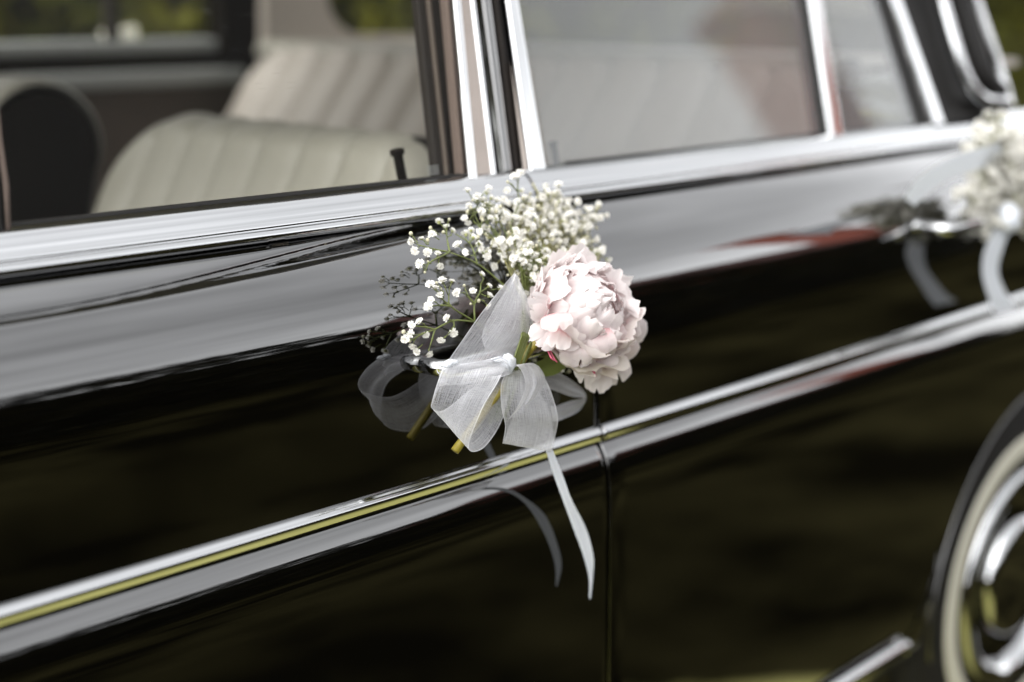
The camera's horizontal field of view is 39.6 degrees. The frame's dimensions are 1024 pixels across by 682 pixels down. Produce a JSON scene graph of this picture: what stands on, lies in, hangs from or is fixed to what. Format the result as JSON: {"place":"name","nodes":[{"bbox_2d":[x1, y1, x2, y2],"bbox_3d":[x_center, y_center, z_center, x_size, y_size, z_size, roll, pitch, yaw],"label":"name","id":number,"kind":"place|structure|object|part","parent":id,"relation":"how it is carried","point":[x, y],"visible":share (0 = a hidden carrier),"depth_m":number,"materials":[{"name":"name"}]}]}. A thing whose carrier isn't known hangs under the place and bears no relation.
{"place":"outdoors","nodes":[
{"label":"outdoors","id":0,"kind":"place"},
{"label":"ground","id":1,"kind":"structure","parent":0,"visible":0},
{"bbox_2d":[0,0,1023,681],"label":"vintage car","id":2,"kind":"object","parent":1,"relation":"on","point":[790,448],"visible":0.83,"depth_m":1.58,"materials":[{"name":"black paint"}]},
{"bbox_2d":[100,25,137,55],"bbox_3d":[-0.850,-0.615,3.092,0.092,0.145,0.048,-13,18,-43],"label":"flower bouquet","id":3,"kind":"object","parent":2,"relation":"attached to","point":[131,32],"visible":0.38,"depth_m":3.08,"materials":[{"name":"white plant"}]},
{"bbox_3d":[-0.481,0.352,1.057,1.498,0.765,0.150,-13,18,-43],"label":"front door","id":4,"kind":"part","parent":2,"relation":"part of","materials":[{"name":"black paint"}]},
{"bbox_2d":[401,169,646,598],"bbox_3d":[0.021,0.059,1.391,0.336,0.438,0.195,-13,18,-43],"label":"flower bouquet","id":5,"kind":"object","parent":2,"relation":"attached to","point":[582,310],"visible":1,"depth_m":1.34,"materials":[{"name":"white plant"}]},
{"bbox_3d":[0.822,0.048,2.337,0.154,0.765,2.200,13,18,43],"label":"rear door","id":6,"kind":"part","parent":2,"relation":"part of","materials":[{"name":"black paint"}]},
{"bbox_2d":[904,110,1023,312],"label":"flower bouquet","id":7,"kind":"object","parent":2,"relation":"attached to","point":[991,169],"visible":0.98,"depth_m":1.95,"materials":[{"name":"white plant"}]},
{"bbox_2d":[0,0,1023,126],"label":"hedge","id":8,"kind":"object","parent":1,"relation":"on","point":[752,25],"visible":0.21,"depth_m":9.37,"materials":[{"name":"green plant"}]}
]}

